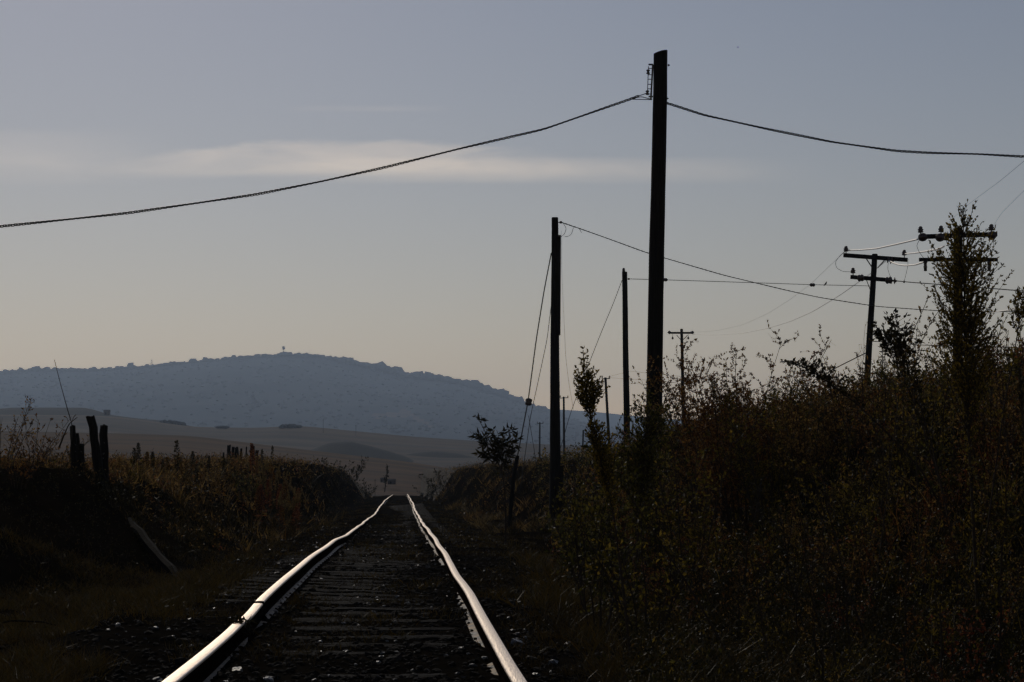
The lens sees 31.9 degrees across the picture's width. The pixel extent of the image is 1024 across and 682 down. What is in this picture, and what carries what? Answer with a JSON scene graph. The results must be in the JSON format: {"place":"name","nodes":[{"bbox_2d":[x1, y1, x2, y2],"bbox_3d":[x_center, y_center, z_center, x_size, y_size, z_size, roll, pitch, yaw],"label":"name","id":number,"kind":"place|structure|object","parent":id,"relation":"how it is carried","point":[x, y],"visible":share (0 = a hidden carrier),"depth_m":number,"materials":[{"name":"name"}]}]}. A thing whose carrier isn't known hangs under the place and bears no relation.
{"place":"outdoors","nodes":[
{"label":"outdoors","id":0,"kind":"place"},
{"bbox_2d":[0,408,188,425],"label":"hill","id":1,"kind":"structure","parent":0,"point":[51,411],"depth_m":1169.43,"materials":[{"name":"plant"}]},
{"bbox_2d":[0,431,448,495],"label":"field","id":2,"kind":"structure","parent":0,"point":[404,474],"depth_m":358.74,"materials":[{"name":"brown plant"}]},
{"bbox_2d":[0,415,618,467],"bbox_3d":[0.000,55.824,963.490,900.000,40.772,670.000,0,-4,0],"label":"field","id":3,"kind":"structure","parent":0,"point":[306,438],"depth_m":981.06,"materials":[{"name":"plant"}]},
{"bbox_2d":[0,356,634,446],"bbox_3d":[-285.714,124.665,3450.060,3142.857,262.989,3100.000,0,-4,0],"label":"hill","id":4,"kind":"structure","parent":0,"point":[183,404],"depth_m":3198.28,"materials":[{"name":"plant"}]},
{"bbox_2d":[0,352,635,443],"bbox_3d":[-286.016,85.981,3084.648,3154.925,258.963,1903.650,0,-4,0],"label":"woods","id":5,"kind":"object","parent":4,"relation":"on","point":[381,366],"visible":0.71,"depth_m":3689.25,"materials":[{"name":"plant"}]},
{"bbox_2d":[312,442,413,461],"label":"knoll","id":6,"kind":"structure","parent":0,"point":[352,448],"depth_m":789.22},
{"bbox_2d":[0,517,779,681],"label":"gravel","id":7,"kind":"structure","parent":0,"point":[388,661],"depth_m":11.49,"materials":[{"name":"grey gravel"}]},
{"bbox_2d":[296,550,433,553],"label":"railway sleeper","id":8,"kind":"object","parent":7,"relation":"on","point":[374,552],"visible":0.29,"depth_m":25.88,"materials":[{"name":"brown wood"}]},
{"bbox_2d":[255,495,391,618],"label":"rail","id":9,"kind":"object","parent":8,"relation":"on","point":[285,585],"visible":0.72,"depth_m":16.78,"materials":[{"name":"metal"}]},
{"bbox_2d":[407,451,475,457],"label":"knoll","id":10,"kind":"structure","parent":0,"point":[440,454],"depth_m":842.76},
{"bbox_2d":[0,394,1023,681],"bbox_3d":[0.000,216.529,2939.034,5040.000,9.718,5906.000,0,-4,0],"label":"ground","id":11,"kind":"structure","parent":0,"point":[12,514],"depth_m":19.61,"materials":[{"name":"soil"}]},
{"bbox_2d":[0,395,36,467],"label":"brown shrub","id":12,"kind":"object","parent":11,"relation":"on","point":[17,440],"visible":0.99,"depth_m":23.12,"materials":[{"name":"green plant"}]},
{"bbox_2d":[1,448,52,488],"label":"rusty shrub","id":13,"kind":"object","parent":11,"relation":"on","point":[26,464],"visible":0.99,"depth_m":21.36,"materials":[{"name":"brown plant"}]},
{"bbox_2d":[6,411,69,466],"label":"rusty shrub","id":14,"kind":"object","parent":11,"relation":"on","point":[43,446],"visible":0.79,"depth_m":24.13,"materials":[{"name":"brown plant"}]},
{"bbox_2d":[28,435,88,468],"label":"shrub","id":15,"kind":"object","parent":11,"relation":"on","point":[66,450],"visible":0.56,"depth_m":25.39,"materials":[{"name":"brown plant"}]},
{"bbox_2d":[70,425,77,472],"bbox_3d":[-5.996,1.603,24.549,0.133,0.909,0.099,-2,-5,23],"label":"wooden post","id":16,"kind":"object","parent":11,"relation":"on","point":[74,458],"visible":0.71,"depth_m":24.53,"materials":[{"name":"brown wood"}]},
{"bbox_2d":[77,444,85,473],"bbox_3d":[-5.947,1.752,24.736,0.143,0.671,0.136,-4,-6,44],"label":"wooden post","id":17,"kind":"object","parent":11,"relation":"on","point":[80,451],"visible":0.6,"depth_m":24.70,"materials":[{"name":"brown wood"}]},
{"bbox_2d":[86,415,106,486],"bbox_3d":[-5.773,1.629,24.937,0.336,1.198,0.178,0,-4,0],"label":"wooden post","id":18,"kind":"object","parent":11,"relation":"on","point":[97,461],"visible":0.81,"depth_m":24.91,"materials":[{"name":"brown wood"}]},
{"bbox_2d":[99,424,108,481],"bbox_3d":[-5.814,1.710,25.544,0.146,1.055,0.140,-4,-6,41],"label":"wooden post","id":19,"kind":"object","parent":11,"relation":"on","point":[103,437],"visible":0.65,"depth_m":25.52,"materials":[{"name":"brown wood"}]},
{"bbox_2d":[108,458,153,486],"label":"olive shrub","id":20,"kind":"object","parent":11,"relation":"on","point":[133,473],"visible":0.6,"depth_m":26.90,"materials":[{"name":"green plant"}]},
{"bbox_2d":[0,523,283,681],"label":"grass","id":21,"kind":"structure","parent":11,"relation":"on","point":[16,664],"depth_m":14.71,"materials":[{"name":"plant"}]},
{"bbox_2d":[128,517,178,575],"bbox_3d":[-4.353,2.500,21.676,0.117,0.670,3.049,2,-5,-22],"label":"fallen timber","id":22,"kind":"object","parent":11,"relation":"on","point":[163,561],"visible":0.81,"depth_m":21.54,"materials":[{"name":"wood"}]},
{"bbox_2d":[0,447,367,598],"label":"undergrowth","id":23,"kind":"object","parent":11,"relation":"on","point":[120,472],"visible":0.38,"depth_m":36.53,"materials":[{"name":"brown plant"}]},
{"bbox_2d":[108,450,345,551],"bbox_3d":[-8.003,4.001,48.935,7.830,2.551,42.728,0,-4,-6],"label":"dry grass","id":24,"kind":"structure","parent":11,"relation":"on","point":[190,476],"depth_m":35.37,"materials":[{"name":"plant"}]},
{"bbox_2d":[243,476,287,533],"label":"plume reed","id":25,"kind":"object","parent":11,"relation":"on","point":[271,522],"visible":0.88,"depth_m":38.84,"materials":[{"name":"plant"}]},
{"bbox_2d":[252,454,296,512],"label":"plume reed","id":26,"kind":"object","parent":11,"relation":"on","point":[264,478],"visible":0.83,"depth_m":43.80,"materials":[{"name":"brown plant"}]},
{"bbox_2d":[236,581,378,589],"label":"railway sleeper","id":27,"kind":"object","parent":11,"relation":"on","point":[340,587],"visible":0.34,"depth_m":16.49,"materials":[{"name":"brown wood"}]},
{"bbox_2d":[406,494,526,681],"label":"rail","id":28,"kind":"object","parent":27,"relation":"on","point":[502,664],"visible":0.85,"depth_m":11.45,"materials":[{"name":"metal"}]},
{"bbox_2d":[232,584,393,592],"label":"railway sleeper","id":29,"kind":"object","parent":11,"relation":"on","point":[321,590],"visible":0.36,"depth_m":15.97,"materials":[{"name":"brown wood"}]},
{"bbox_2d":[202,608,428,616],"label":"railway sleeper","id":30,"kind":"object","parent":11,"relation":"on","point":[362,613],"visible":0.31,"depth_m":13.22,"materials":[{"name":"brown wood"}]},
{"bbox_2d":[241,578,395,585],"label":"railway sleeper","id":31,"kind":"object","parent":11,"relation":"on","point":[312,583],"visible":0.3,"depth_m":17.03,"materials":[{"name":"brown wood"}]},
{"bbox_2d":[247,576,390,582],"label":"railway sleeper","id":32,"kind":"object","parent":11,"relation":"on","point":[308,579],"visible":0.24,"depth_m":17.57,"materials":[{"name":"brown wood"}]},
{"bbox_2d":[219,592,426,601],"bbox_3d":[-1.157,2.212,14.945,2.560,0.198,0.251,2,-4,-4],"label":"railway sleeper","id":33,"kind":"object","parent":11,"relation":"on","point":[335,598],"visible":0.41,"depth_m":14.87,"materials":[{"name":"brown wood"}]},
{"bbox_2d":[262,568,389,573],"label":"railway sleeper","id":34,"kind":"object","parent":11,"relation":"on","point":[355,572],"visible":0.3,"depth_m":19.27,"materials":[{"name":"brown wood"}]},
{"bbox_2d":[230,588,422,596],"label":"railway sleeper","id":35,"kind":"object","parent":11,"relation":"on","point":[322,593],"visible":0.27,"depth_m":15.47,"materials":[{"name":"brown wood"}]},
{"bbox_2d":[203,602,461,611],"bbox_3d":[-1.087,2.122,13.827,2.560,0.198,0.245,1,-4,-3],"label":"railway sleeper","id":36,"kind":"object","parent":11,"relation":"on","point":[387,609],"visible":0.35,"depth_m":13.74,"materials":[{"name":"brown wood"}]},
{"bbox_2d":[213,597,458,604],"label":"railway sleeper","id":37,"kind":"object","parent":11,"relation":"on","point":[326,602],"visible":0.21,"depth_m":14.39,"materials":[{"name":"brown wood"}]},
{"bbox_2d":[207,614,466,623],"bbox_3d":[-1.018,2.039,12.712,2.560,0.198,0.251,1,-4,-2],"label":"railway sleeper","id":38,"kind":"object","parent":11,"relation":"on","point":[331,619],"visible":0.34,"depth_m":12.65,"materials":[{"name":"brown wood"}]},
{"bbox_2d":[251,572,422,579],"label":"railway sleeper","id":39,"kind":"object","parent":11,"relation":"on","point":[324,577],"visible":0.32,"depth_m":18.15,"materials":[{"name":"brown wood"}]},
{"bbox_2d":[319,457,368,491],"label":"dark shrub","id":40,"kind":"object","parent":11,"relation":"on","point":[344,474],"visible":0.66,"depth_m":104.27,"materials":[{"name":"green plant"}]},
{"bbox_2d":[221,668,489,677],"bbox_3d":[-0.811,1.804,9.344,2.560,0.198,0.245,1,-4,-4],"label":"railway sleeper","id":41,"kind":"object","parent":11,"relation":"on","point":[419,675],"visible":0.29,"depth_m":9.35,"materials":[{"name":"brown wood"}]},
{"bbox_2d":[241,646,480,654],"bbox_3d":[-0.881,1.886,10.485,2.560,0.198,0.251,1,-4,-4],"label":"railway sleeper","id":42,"kind":"object","parent":11,"relation":"on","point":[326,652],"visible":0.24,"depth_m":10.47,"materials":[{"name":"brown wood"}]},
{"bbox_2d":[248,637,476,646],"bbox_3d":[-0.913,1.925,11.006,2.560,0.198,0.256,0,-4,-3],"label":"railway sleeper","id":43,"kind":"object","parent":11,"relation":"on","point":[344,644],"visible":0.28,"depth_m":10.98,"materials":[{"name":"brown wood"}]},
{"bbox_2d":[262,622,469,632],"bbox_3d":[-0.981,2.001,12.106,2.560,0.198,0.253,1,-4,-3],"label":"railway sleeper","id":44,"kind":"object","parent":11,"relation":"on","point":[383,629],"visible":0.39,"depth_m":12.06,"materials":[{"name":"brown wood"}]},
{"bbox_2d":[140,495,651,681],"bbox_3d":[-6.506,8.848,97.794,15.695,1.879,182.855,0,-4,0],"label":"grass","id":45,"kind":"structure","parent":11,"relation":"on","point":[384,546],"depth_m":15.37,"materials":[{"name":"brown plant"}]},
{"bbox_2d":[257,629,546,639],"bbox_3d":[-0.945,1.965,11.538,2.560,0.198,0.245,0,-4,-4],"label":"railway sleeper","id":46,"kind":"object","parent":11,"relation":"on","point":[431,637],"visible":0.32,"depth_m":11.51,"materials":[{"name":"brown wood"}]},
{"bbox_2d":[418,468,453,493],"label":"dark shrub","id":47,"kind":"object","parent":11,"relation":"on","point":[438,486],"visible":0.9,"depth_m":124.25,"materials":[{"name":"green plant"}]},
{"bbox_2d":[467,413,523,544],"bbox_3d":[-0.309,2.611,33.897,1.098,2.526,0.624,0,-4,0],"label":"tree","id":48,"kind":"object","parent":11,"relation":"on","point":[499,446],"visible":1,"depth_m":33.90,"materials":[{"name":"green plant"}]},
{"bbox_2d":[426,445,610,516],"bbox_3d":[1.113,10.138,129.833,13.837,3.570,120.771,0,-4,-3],"label":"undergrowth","id":49,"kind":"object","parent":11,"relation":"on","point":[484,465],"visible":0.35,"depth_m":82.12,"materials":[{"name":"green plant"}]},
{"bbox_2d":[358,429,696,532],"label":"dry grass","id":50,"kind":"structure","parent":11,"relation":"on","point":[532,527],"depth_m":65.56,"materials":[{"name":"plant"}]},
{"bbox_2d":[549,217,563,528],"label":"utility pole","id":51,"kind":"object","parent":11,"relation":"on","point":[556,469],"visible":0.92,"depth_m":49.96,"materials":[{"name":"brown wood"}]},
{"bbox_2d":[507,253,551,528],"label":"guy wire","id":52,"kind":"object","parent":51,"relation":"attached to","point":[528,400],"visible":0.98,"depth_m":49.86,"materials":[{"name":"metal"}]},
{"bbox_2d":[561,222,1011,311],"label":"service cable","id":53,"kind":"object","parent":51,"relation":"attached to","point":[742,279],"visible":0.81,"depth_m":54.78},
{"bbox_2d":[544,479,597,576],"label":"bush","id":54,"kind":"object","parent":11,"relation":"on","point":[580,509],"visible":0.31,"depth_m":19.01,"materials":[{"name":"green plant"}]},
{"bbox_2d":[539,455,633,593],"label":"leafy bush","id":55,"kind":"object","parent":11,"relation":"on","point":[576,538],"visible":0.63,"depth_m":15.82,"materials":[{"name":"green plant"}]},
{"bbox_2d":[539,491,652,631],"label":"bush","id":56,"kind":"object","parent":11,"relation":"on","point":[588,560],"visible":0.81,"depth_m":11.81,"materials":[{"name":"green plant"}]},
{"bbox_2d":[572,346,630,658],"bbox_3d":[0.502,0.919,9.962,0.332,1.798,0.228,0,-4,0],"label":"headed sapling","id":57,"kind":"object","parent":11,"relation":"on","point":[591,389],"visible":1,"depth_m":9.96,"materials":[{"name":"green plant"}]},
{"bbox_2d":[601,375,610,443],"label":"distant pole","id":58,"kind":"object","parent":11,"relation":"on","point":[606,400],"visible":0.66,"depth_m":189.88,"materials":[{"name":"brown wood"}]},
{"bbox_2d":[573,476,667,587],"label":"leafy bush","id":59,"kind":"object","parent":11,"relation":"on","point":[632,535],"visible":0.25,"depth_m":16.79,"materials":[{"name":"green plant"}]},
{"bbox_2d":[622,268,629,443],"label":"utility pole","id":60,"kind":"object","parent":11,"relation":"on","point":[626,400],"visible":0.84,"depth_m":65.06,"materials":[{"name":"brown wood"}]},
{"bbox_2d":[640,278,862,286],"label":"line wire","id":61,"kind":"object","parent":60,"relation":"attached to","point":[810,284],"visible":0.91,"depth_m":67.17,"materials":[{"name":"black metal"}]},
{"bbox_2d":[552,497,717,642],"bbox_3d":[0.850,1.508,11.445,0.943,1.023,0.758,2,-5,-26],"label":"bush","id":62,"kind":"object","parent":11,"relation":"on","point":[644,590],"visible":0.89,"depth_m":11.42,"materials":[{"name":"green plant"}]},
{"bbox_2d":[587,421,693,564],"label":"rusty shrub","id":63,"kind":"object","parent":11,"relation":"on","point":[621,521],"visible":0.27,"depth_m":23.91,"materials":[{"name":"brown plant"}]},
{"bbox_2d":[612,387,669,596],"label":"leafy stalk","id":64,"kind":"object","parent":11,"relation":"on","point":[641,485],"visible":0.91,"depth_m":14.94,"materials":[{"name":"green plant"}]},
{"bbox_2d":[580,441,732,662],"bbox_3d":[0.870,1.276,10.434,0.949,1.400,0.246,0,-4,0],"label":"leaning stalk","id":65,"kind":"object","parent":11,"relation":"on","point":[618,474],"visible":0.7,"depth_m":10.44,"materials":[{"name":"brown plant"}]},
{"bbox_2d":[646,50,669,542],"bbox_3d":[2.493,-0.647,31.127,0.551,8.932,0.296,0,-4,0],"label":"utility pole","id":66,"kind":"object","parent":11,"relation":"on","point":[658,74],"visible":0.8,"depth_m":31.13,"materials":[{"name":"brown wood"}]},
{"bbox_2d":[0,93,651,227],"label":"service cable","id":67,"kind":"object","parent":66,"relation":"attached to","point":[285,188],"visible":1,"depth_m":29.45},
{"bbox_2d":[667,102,1023,157],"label":"service cable","id":68,"kind":"object","parent":66,"relation":"attached to","point":[804,136],"visible":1,"depth_m":31.33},
{"bbox_2d":[607,400,715,593],"bbox_3d":[1.432,1.620,17.890,0.906,2.086,1.442,4,-6,-42],"label":"green shrub","id":69,"kind":"object","parent":11,"relation":"on","point":[654,538],"visible":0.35,"depth_m":17.91,"materials":[{"name":"green plant"}]},
{"bbox_2d":[668,329,693,419],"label":"crossarm pole","id":70,"kind":"object","parent":11,"relation":"on","point":[681,332],"visible":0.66,"depth_m":140.22,"materials":[{"name":"brown wood"}]},
{"bbox_2d":[632,419,751,597],"bbox_3d":[1.684,1.659,16.835,1.217,1.838,1.007,-1,-4,10],"label":"olive shrub","id":71,"kind":"object","parent":11,"relation":"on","point":[703,533],"visible":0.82,"depth_m":16.82,"materials":[{"name":"green plant"}]},
{"bbox_2d":[629,356,766,513],"bbox_3d":[3.151,1.592,29.841,2.123,2.685,1.773,1,-4,-7],"label":"thin shrub","id":72,"kind":"object","parent":11,"relation":"on","point":[681,476],"visible":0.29,"depth_m":29.75,"materials":[{"name":"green plant"}]},
{"bbox_2d":[662,405,734,508],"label":"olive shrub","id":73,"kind":"object","parent":11,"relation":"on","point":[670,472],"visible":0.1,"depth_m":32.89,"materials":[{"name":"green plant"}]},
{"bbox_2d":[672,362,777,523],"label":"rusty shrub","id":74,"kind":"object","parent":11,"relation":"on","point":[713,422],"visible":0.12,"depth_m":26.91,"materials":[{"name":"brown plant"}]},
{"bbox_2d":[647,320,835,543],"bbox_3d":[2.979,1.215,24.089,2.322,2.990,2.098,3,-5,-37],"label":"wide shrub","id":75,"kind":"object","parent":11,"relation":"on","point":[724,492],"visible":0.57,"depth_m":23.86,"materials":[{"name":"green plant"}]},
{"bbox_2d":[699,363,824,531],"bbox_3d":[3.312,1.346,22.938,1.514,2.221,1.509,1,-4,-19],"label":"dense shrub","id":76,"kind":"object","parent":11,"relation":"on","point":[746,466],"visible":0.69,"depth_m":22.90,"materials":[{"name":"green plant"}]},
{"bbox_2d":[531,342,1023,681],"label":"undergrowth","id":77,"kind":"object","parent":11,"relation":"on","point":[729,579],"visible":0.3,"depth_m":14.36,"materials":[{"name":"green plant"}]},
{"bbox_2d":[730,383,868,505],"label":"brown shrub","id":78,"kind":"object","parent":11,"relation":"on","point":[826,451],"visible":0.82,"depth_m":21.87,"materials":[{"name":"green plant"}]},
{"bbox_2d":[780,449,878,530],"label":"bank shrub","id":79,"kind":"object","parent":11,"relation":"on","point":[810,485],"visible":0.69,"depth_m":19.45,"materials":[{"name":"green plant"}]},
{"bbox_2d":[796,368,899,464],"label":"brown shrub","id":80,"kind":"object","parent":11,"relation":"on","point":[829,422],"visible":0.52,"depth_m":21.86,"materials":[{"name":"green plant"}]},
{"bbox_2d":[780,357,951,525],"bbox_3d":[2.981,0.886,14.979,1.470,1.522,0.211,0,-4,0],"label":"arching stalk","id":81,"kind":"object","parent":11,"relation":"on","point":[812,370],"visible":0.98,"depth_m":15.00,"materials":[{"name":"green plant"}]},
{"bbox_2d":[823,367,910,476],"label":"rusty shrub","id":82,"kind":"object","parent":11,"relation":"on","point":[857,429],"visible":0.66,"depth_m":19.99,"materials":[{"name":"brown plant"}]},
{"bbox_2d":[843,246,907,380],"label":"crossarm pole","id":83,"kind":"object","parent":11,"relation":"on","point":[872,278],"visible":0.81,"depth_m":69.19,"materials":[{"name":"brown wood"}]},
{"bbox_2d":[862,371,927,439],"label":"bank shrub","id":84,"kind":"object","parent":11,"relation":"on","point":[905,396],"visible":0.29,"depth_m":20.85,"materials":[{"name":"green plant"}]},
{"bbox_2d":[873,296,930,609],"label":"beaded weed","id":85,"kind":"object","parent":11,"relation":"on","point":[905,351],"visible":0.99,"depth_m":13.99,"materials":[{"name":"brown plant"}]},
{"bbox_2d":[860,358,954,493],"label":"shrub","id":86,"kind":"object","parent":11,"relation":"on","point":[897,431],"visible":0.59,"depth_m":17.96,"materials":[{"name":"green plant"}]},
{"bbox_2d":[866,321,958,544],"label":"branched weed","id":87,"kind":"object","parent":11,"relation":"on","point":[877,333],"visible":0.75,"depth_m":14.50,"materials":[{"name":"brown plant"}]},
{"bbox_2d":[885,321,944,402],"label":"bank shrub","id":88,"kind":"object","parent":11,"relation":"on","point":[935,337],"visible":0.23,"depth_m":22.98,"materials":[{"name":"green plant"}]},
{"bbox_2d":[884,308,958,560],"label":"branched weed","id":89,"kind":"object","parent":11,"relation":"on","point":[897,344],"visible":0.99,"depth_m":14.00,"materials":[{"name":"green plant"}]},
{"bbox_2d":[909,305,941,590],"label":"beaded weed","id":90,"kind":"object","parent":11,"relation":"on","point":[919,346],"visible":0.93,"depth_m":14.00,"materials":[{"name":"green plant"}]},
{"bbox_2d":[889,342,1010,496],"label":"shrub","id":91,"kind":"object","parent":11,"relation":"on","point":[908,426],"visible":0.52,"depth_m":16.83,"materials":[{"name":"green plant"}]},
{"bbox_2d":[918,224,997,373],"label":"crossarm pole","id":92,"kind":"object","parent":11,"relation":"on","point":[922,236],"visible":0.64,"depth_m":56.09,"materials":[{"name":"brown wood"}]},
{"bbox_2d":[924,337,1002,418],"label":"bank shrub","id":93,"kind":"object","parent":11,"relation":"on","point":[931,379],"visible":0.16,"depth_m":19.00,"materials":[{"name":"green plant"}]},
{"bbox_2d":[920,199,1013,626],"bbox_3d":[3.063,0.500,12.008,0.551,2.922,0.548,3,-5,-33],"label":"tall sapling","id":94,"kind":"object","parent":11,"relation":"on","point":[969,324],"visible":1,"depth_m":11.98,"materials":[{"name":"green plant"}]},
{"bbox_2d":[925,648,1008,681],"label":"bank shrub","id":95,"kind":"object","parent":11,"relation":"on","point":[935,675],"visible":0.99,"depth_m":8.82,"materials":[{"name":"green plant"}]},
{"bbox_2d":[928,592,1022,679],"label":"bank shrub","id":96,"kind":"object","parent":11,"relation":"on","point":[969,635],"visible":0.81,"depth_m":10.36,"materials":[{"name":"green plant"}]},
{"bbox_2d":[940,355,1023,478],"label":"shrub","id":97,"kind":"object","parent":11,"relation":"on","point":[983,418],"visible":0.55,"depth_m":15.95,"materials":[{"name":"green plant"}]},
{"bbox_2d":[980,286,1023,574],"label":"edge sapling","id":98,"kind":"object","parent":11,"relation":"on","point":[1018,313],"visible":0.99,"depth_m":13.02,"materials":[{"name":"green plant"}]},
{"bbox_2d":[993,326,1023,397],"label":"bank shrub","id":99,"kind":"object","parent":11,"relation":"on","point":[1009,349],"visible":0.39,"depth_m":18.93,"materials":[{"name":"green plant"}]},
{"bbox_2d":[1015,350,1023,432],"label":"spiky weed","id":100,"kind":"object","parent":11,"relation":"on","point":[1021,382],"visible":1,"depth_m":13.01,"materials":[{"name":"green plant"}]},
{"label":"railway sleeper","id":101,"kind":"object","parent":11,"relation":"on","visible":0},
{"bbox_2d":[162,603,267,681],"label":"rail","id":102,"kind":"object","parent":101,"relation":"on","point":[208,662],"visible":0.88,"depth_m":9.41,"materials":[{"name":"metal"}]},
{"bbox_2d":[204,614,256,633],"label":"weed foliage","id":103,"kind":"object","parent":102,"relation":"on","point":[240,620],"visible":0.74,"depth_m":10.79,"materials":[{"name":"green plant"}]},
{"bbox_2d":[0,0,1023,418],"label":"sky","id":104,"kind":"structure","parent":0,"point":[438,264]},
{"bbox_2d":[560,410,681,431],"bbox_3d":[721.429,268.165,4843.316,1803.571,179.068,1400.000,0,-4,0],"label":"hill","id":105,"kind":"structure","parent":0,"point":[613,418],"depth_m":4933.33,"materials":[{"name":"plant"}]},
{"bbox_2d":[495,546,918,681],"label":"grass","id":106,"kind":"structure","parent":0,"point":[557,594],"depth_m":11.31,"materials":[{"name":"plant"}]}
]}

